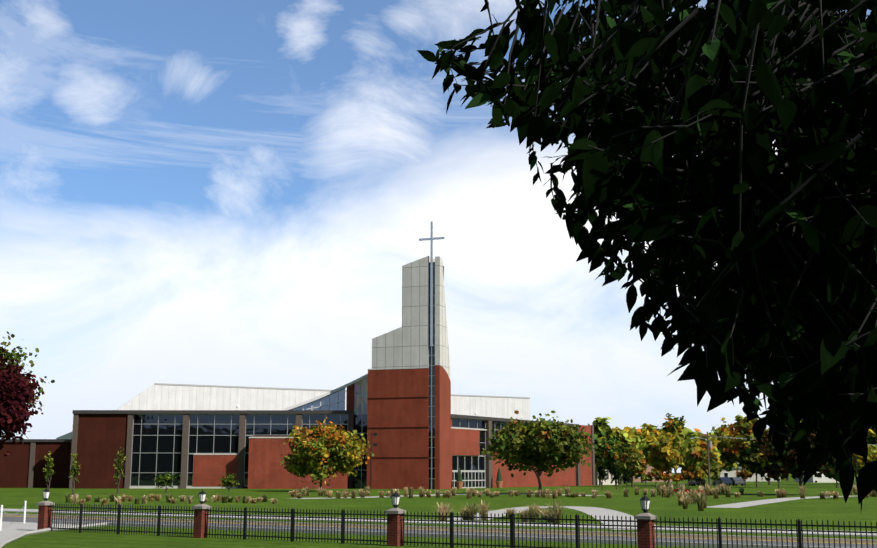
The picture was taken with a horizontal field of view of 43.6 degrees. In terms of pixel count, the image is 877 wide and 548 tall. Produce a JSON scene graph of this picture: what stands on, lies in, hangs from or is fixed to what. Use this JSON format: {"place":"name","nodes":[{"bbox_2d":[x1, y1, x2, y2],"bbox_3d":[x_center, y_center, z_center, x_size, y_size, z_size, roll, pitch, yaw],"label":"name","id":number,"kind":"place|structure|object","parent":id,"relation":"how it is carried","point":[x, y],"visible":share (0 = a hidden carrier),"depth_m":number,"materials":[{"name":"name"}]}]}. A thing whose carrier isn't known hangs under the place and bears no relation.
{"place":"outdoors","nodes":[
{"label":"outdoors","id":0,"kind":"place"},
{"bbox_2d":[0,349,46,455],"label":"maroon tree","id":1,"kind":"object","parent":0,"point":[16,395],"depth_m":130.82,"materials":[{"name":"red plant"}]},
{"bbox_2d":[0,521,78,541],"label":"driveway","id":2,"kind":"structure","parent":0,"point":[9,529],"depth_m":44.61,"materials":[{"name":"concrete"}]},
{"bbox_2d":[0,501,26,530],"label":"chain barrier","id":3,"kind":"object","parent":2,"relation":"on","point":[2,511],"visible":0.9,"depth_m":44.37,"materials":[{"name":"white paint"}]},
{"bbox_2d":[367,221,444,488],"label":"church tower","id":4,"kind":"structure","parent":0,"point":[401,402],"depth_m":152.32,"materials":[{"name":"brick"}]},
{"bbox_2d":[435,256,450,488],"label":"church tower","id":5,"kind":"structure","parent":4,"relation":"attached to","point":[442,424],"depth_m":152.15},
{"bbox_2d":[0,0,870,472],"label":"sky","id":6,"kind":"structure","parent":0,"point":[194,192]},
{"bbox_2d":[0,473,876,547],"bbox_3d":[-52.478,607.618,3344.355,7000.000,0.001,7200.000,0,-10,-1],"label":"ground","id":7,"kind":"structure","parent":0,"point":[829,509],"depth_m":69.53,"materials":[{"name":"green plant"}]},
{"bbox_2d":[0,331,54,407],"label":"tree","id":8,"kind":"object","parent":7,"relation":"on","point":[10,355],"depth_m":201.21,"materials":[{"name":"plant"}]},
{"bbox_2d":[0,439,71,487],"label":"church wing","id":9,"kind":"structure","parent":7,"relation":"on","point":[22,466],"depth_m":162.19,"materials":[{"name":"red brick"}]},
{"bbox_2d":[36,487,54,529],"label":"fence pillar","id":10,"kind":"structure","parent":7,"relation":"on","point":[43,516],"depth_m":42.67,"materials":[{"name":"brick"}]},
{"bbox_2d":[43,451,54,489],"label":"columnar tree","id":11,"kind":"object","parent":7,"relation":"on","point":[49,471],"depth_m":117.69,"materials":[{"name":"green plant"}]},
{"bbox_2d":[0,522,106,547],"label":"driveway kerb","id":12,"kind":"structure","parent":7,"relation":"on","point":[3,543],"depth_m":40.38,"materials":[{"name":"grey concrete"}]},
{"bbox_2d":[68,452,80,494],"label":"columnar tree","id":13,"kind":"object","parent":7,"relation":"on","point":[75,468],"depth_m":107.05,"materials":[{"name":"green plant"}]},
{"bbox_2d":[113,447,125,493],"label":"columnar tree","id":14,"kind":"object","parent":7,"relation":"on","point":[119,466],"depth_m":117.86,"materials":[{"name":"green plant"}]},
{"bbox_2d":[154,472,180,492],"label":"round shrub","id":15,"kind":"object","parent":7,"relation":"on","point":[164,479],"depth_m":121.60,"materials":[{"name":"green plant"}]},
{"bbox_2d":[192,489,211,537],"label":"fence pillar","id":16,"kind":"structure","parent":7,"relation":"on","point":[200,524],"depth_m":38.39,"materials":[{"name":"brick"}]},
{"bbox_2d":[69,410,353,488],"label":"church building","id":17,"kind":"structure","parent":7,"relation":"on","point":[204,448],"depth_m":157.05,"materials":[{"name":"red brick"}]},
{"bbox_2d":[218,475,238,491],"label":"round shrub","id":18,"kind":"object","parent":7,"relation":"on","point":[227,480],"depth_m":130.65,"materials":[{"name":"green plant"}]},
{"bbox_2d":[56,383,529,438],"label":"roof","id":19,"kind":"structure","parent":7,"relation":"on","point":[159,396],"depth_m":192.18,"materials":[{"name":"white metal"}]},
{"bbox_2d":[276,417,373,488],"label":"maple tree","id":20,"kind":"object","parent":7,"relation":"on","point":[323,452],"depth_m":129.59,"materials":[{"name":"plant"}]},
{"bbox_2d":[285,374,367,487],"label":"church building","id":21,"kind":"structure","parent":7,"relation":"on","point":[356,396],"depth_m":161.29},
{"bbox_2d":[370,433,376,488],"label":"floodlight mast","id":22,"kind":"object","parent":7,"relation":"on","point":[374,434],"visible":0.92,"depth_m":147.37,"materials":[{"name":"black metal"}]},
{"bbox_2d":[385,491,405,545],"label":"fence pillar","id":23,"kind":"structure","parent":7,"relation":"on","point":[395,528],"depth_m":34.10,"materials":[{"name":"brick"}]},
{"bbox_2d":[2,513,876,543],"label":"kerb","id":24,"kind":"structure","parent":7,"relation":"on","point":[633,534],"depth_m":41.56,"materials":[{"name":"grey concrete"}]},
{"bbox_2d":[37,520,848,547],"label":"grass strip","id":25,"kind":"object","parent":7,"relation":"on","point":[724,545],"depth_m":37.36,"materials":[{"name":"green plant"}]},
{"bbox_2d":[456,467,462,488],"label":"entrance planter","id":26,"kind":"object","parent":7,"relation":"on","point":[459,482],"visible":0.98,"depth_m":153.79,"materials":[{"name":"brown ceramic"}]},
{"bbox_2d":[47,503,876,547],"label":"iron fence","id":27,"kind":"object","parent":7,"relation":"on","point":[577,519],"visible":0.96,"depth_m":33.64,"materials":[{"name":"black metal"}]},
{"bbox_2d":[65,483,876,504],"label":"ornamental grasses","id":28,"kind":"object","parent":7,"relation":"on","point":[663,491],"visible":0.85,"depth_m":98.91,"materials":[{"name":"beige plant"}]},
{"bbox_2d":[495,468,502,487],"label":"entrance planter","id":29,"kind":"object","parent":7,"relation":"on","point":[499,482],"visible":1,"depth_m":162.81,"materials":[{"name":"brown ceramic"}]},
{"bbox_2d":[451,414,594,488],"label":"church wing","id":30,"kind":"structure","parent":7,"relation":"on","point":[470,436],"depth_m":164.06,"materials":[{"name":"red brick"}]},
{"bbox_2d":[480,410,601,492],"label":"tree","id":31,"kind":"object","parent":7,"relation":"on","point":[541,442],"depth_m":112.78,"materials":[{"name":"green plant"}]},
{"bbox_2d":[447,506,657,529],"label":"walkway","id":32,"kind":"structure","parent":7,"relation":"on","point":[598,512],"depth_m":60.74,"materials":[{"name":"concrete"}]},
{"bbox_2d":[432,487,707,522],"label":"ornamental grasses","id":33,"kind":"object","parent":7,"relation":"on","point":[700,499],"visible":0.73,"depth_m":51.82,"materials":[{"name":"beige plant"}]},
{"bbox_2d":[597,459,606,488],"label":"tree","id":34,"kind":"object","parent":7,"relation":"on","point":[602,472],"depth_m":148.19,"materials":[{"name":"green plant"}]},
{"bbox_2d":[588,417,617,484],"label":"tree","id":35,"kind":"object","parent":7,"relation":"on","point":[603,430],"depth_m":197.21,"materials":[{"name":"green plant"}]},
{"bbox_2d":[595,465,617,484],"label":"building","id":36,"kind":"structure","parent":7,"relation":"on","point":[609,478],"depth_m":201.27,"materials":[{"name":"beige"}]},
{"bbox_2d":[600,436,629,486],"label":"tree","id":37,"kind":"object","parent":7,"relation":"on","point":[612,450],"depth_m":177.56,"materials":[{"name":"green plant"}]},
{"bbox_2d":[610,462,621,488],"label":"tree","id":38,"kind":"object","parent":7,"relation":"on","point":[615,472],"depth_m":148.23,"materials":[{"name":"green plant"}]},
{"bbox_2d":[621,466,630,487],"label":"tree","id":39,"kind":"object","parent":7,"relation":"on","point":[626,476],"depth_m":148.11,"materials":[{"name":"green plant"}]},
{"bbox_2d":[612,427,644,483],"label":"tree","id":40,"kind":"object","parent":7,"relation":"on","point":[629,438],"depth_m":208.54,"materials":[{"name":"yellow plant"}]},
{"bbox_2d":[617,445,646,486],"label":"tree","id":41,"kind":"object","parent":7,"relation":"on","point":[633,459],"depth_m":168.76,"materials":[{"name":"green plant"}]},
{"bbox_2d":[634,494,656,547],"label":"fence pillar","id":42,"kind":"structure","parent":7,"relation":"on","point":[645,532],"depth_m":29.86,"materials":[{"name":"brick"}]},
{"bbox_2d":[640,473,653,487],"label":"ornamental tree","id":43,"kind":"object","parent":7,"relation":"on","point":[644,476],"depth_m":161.52,"materials":[{"name":"plant"}]},
{"bbox_2d":[623,423,671,482],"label":"tree","id":44,"kind":"object","parent":7,"relation":"on","point":[650,435],"depth_m":235.87,"materials":[{"name":"yellow plant"}]},
{"bbox_2d":[626,464,671,481],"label":"brick house","id":45,"kind":"structure","parent":7,"relation":"on","point":[649,468],"depth_m":258.04,"materials":[{"name":"brown"}]},
{"bbox_2d":[648,468,661,487],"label":"ornamental tree","id":46,"kind":"object","parent":7,"relation":"on","point":[654,473],"depth_m":161.55,"materials":[{"name":"plant"}]},
{"bbox_2d":[657,472,672,481],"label":"ornamental tree","id":47,"kind":"object","parent":7,"relation":"on","point":[664,476],"depth_m":161.60,"materials":[{"name":"orange plant"}]},
{"bbox_2d":[647,431,687,486],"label":"tree","id":48,"kind":"object","parent":7,"relation":"on","point":[668,451],"depth_m":177.40,"materials":[{"name":"plant"}]},
{"bbox_2d":[655,413,685,474],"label":"tree","id":49,"kind":"object","parent":7,"relation":"on","point":[672,426],"depth_m":296.88,"materials":[{"name":"plant"}]},
{"bbox_2d":[672,474,683,487],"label":"ornamental tree","id":50,"kind":"object","parent":7,"relation":"on","point":[677,478],"depth_m":161.59,"materials":[{"name":"orange plant"}]},
{"bbox_2d":[679,471,695,487],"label":"ornamental tree","id":51,"kind":"object","parent":7,"relation":"on","point":[688,475],"depth_m":161.65,"materials":[{"name":"plant"}]},
{"bbox_2d":[673,488,703,493],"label":"red flower bed","id":52,"kind":"object","parent":7,"relation":"on","point":[677,489],"visible":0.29,"depth_m":112.96,"materials":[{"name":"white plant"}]},
{"bbox_2d":[658,428,724,485],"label":"tree","id":53,"kind":"object","parent":7,"relation":"on","point":[686,434],"depth_m":187.09,"materials":[{"name":"plant"}]},
{"bbox_2d":[689,478,705,485],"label":"dark car","id":54,"kind":"object","parent":7,"relation":"on","point":[695,481],"visible":0.79,"depth_m":185.72,"materials":[{"name":"grey paint"}]},
{"bbox_2d":[694,468,705,485],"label":"ornamental tree","id":55,"kind":"object","parent":7,"relation":"on","point":[700,472],"depth_m":161.63,"materials":[{"name":"yellow plant"}]},
{"bbox_2d":[683,439,720,486],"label":"tree","id":56,"kind":"object","parent":7,"relation":"on","point":[695,458],"depth_m":168.99,"materials":[{"name":"plant"}]},
{"bbox_2d":[712,477,731,485],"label":"blue car","id":57,"kind":"object","parent":7,"relation":"on","point":[724,480],"visible":0.83,"depth_m":186.09,"materials":[{"name":"blue paint"}]},
{"bbox_2d":[711,417,734,433],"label":"tree","id":58,"kind":"object","parent":7,"relation":"on","point":[714,429],"depth_m":326.95,"materials":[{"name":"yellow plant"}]},
{"bbox_2d":[719,460,738,471],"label":"tree","id":59,"kind":"object","parent":7,"relation":"on","point":[727,468],"depth_m":209.55,"materials":[{"name":"green plant"}]},
{"bbox_2d":[726,477,744,485],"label":"grey car","id":60,"kind":"object","parent":7,"relation":"on","point":[736,481],"visible":0.81,"depth_m":185.82,"materials":[{"name":"grey paint"}]},
{"bbox_2d":[715,415,768,484],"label":"tree","id":61,"kind":"object","parent":7,"relation":"on","point":[729,448],"depth_m":197.64,"materials":[{"name":"green plant"}]},
{"bbox_2d":[736,469,752,487],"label":"ornamental tree","id":62,"kind":"object","parent":7,"relation":"on","point":[745,474],"depth_m":161.83,"materials":[{"name":"orange plant"}]},
{"bbox_2d":[739,436,764,486],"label":"tree","id":63,"kind":"object","parent":7,"relation":"on","point":[750,461],"depth_m":169.40,"materials":[{"name":"green plant"}]},
{"bbox_2d":[761,458,785,487],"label":"tree","id":64,"kind":"object","parent":7,"relation":"on","point":[763,465],"depth_m":161.81,"materials":[{"name":"green plant"}]},
{"bbox_2d":[690,432,870,487],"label":"utility pole","id":65,"kind":"object","parent":7,"relation":"on","point":[709,444],"visible":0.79,"depth_m":162.65,"materials":[{"name":"brown wood"}]},
{"bbox_2d":[742,425,855,488],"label":"lawn tree","id":66,"kind":"object","parent":7,"relation":"on","point":[785,465],"depth_m":109.61,"materials":[{"name":"green plant"}]},
{"bbox_2d":[824,457,839,487],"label":"tree","id":67,"kind":"object","parent":7,"relation":"on","point":[831,475],"depth_m":161.49,"materials":[{"name":"green plant"}]},
{"bbox_2d":[852,445,876,473],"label":"tree","id":68,"kind":"object","parent":7,"relation":"on","point":[871,456],"visible":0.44,"depth_m":168.55,"materials":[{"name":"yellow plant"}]},
{"bbox_2d":[866,425,876,450],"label":"tree","id":69,"kind":"object","parent":7,"relation":"on","point":[872,440],"visible":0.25,"depth_m":196.62,"materials":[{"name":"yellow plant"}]},
{"bbox_2d":[0,508,876,536],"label":"sidewalk","id":70,"kind":"structure","parent":0,"point":[573,526],"depth_m":47.10,"materials":[{"name":"concrete"}]},
{"bbox_2d":[2,516,876,547],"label":"road","id":71,"kind":"structure","parent":0,"point":[35,519],"depth_m":41.00,"materials":[{"name":"grey asphalt"}]},
{"bbox_2d":[14,516,864,543],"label":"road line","id":72,"kind":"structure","parent":71,"relation":"on","point":[515,532],"depth_m":40.92,"materials":[{"name":"orange paint"}]},
{"bbox_2d":[291,494,604,498],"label":"church path","id":73,"kind":"structure","parent":0,"point":[414,495],"depth_m":103.62,"materials":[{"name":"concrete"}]},
{"bbox_2d":[417,0,876,509],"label":"tree","id":74,"kind":"object","parent":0,"point":[602,182],"depth_m":3.11,"materials":[{"name":"green plant"}]},
{"bbox_2d":[719,463,780,480],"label":"house","id":75,"kind":"structure","parent":0,"point":[732,473],"depth_m":278.49,"materials":[{"name":"beige"}]},
{"bbox_2d":[708,496,852,507],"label":"path","id":76,"kind":"structure","parent":0,"point":[746,504],"depth_m":82.95,"materials":[{"name":"concrete"}]},
{"bbox_2d":[795,471,839,482],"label":"house","id":77,"kind":"structure","parent":0,"point":[821,478],"depth_m":248.44,"materials":[{"name":"grey"}]}
]}

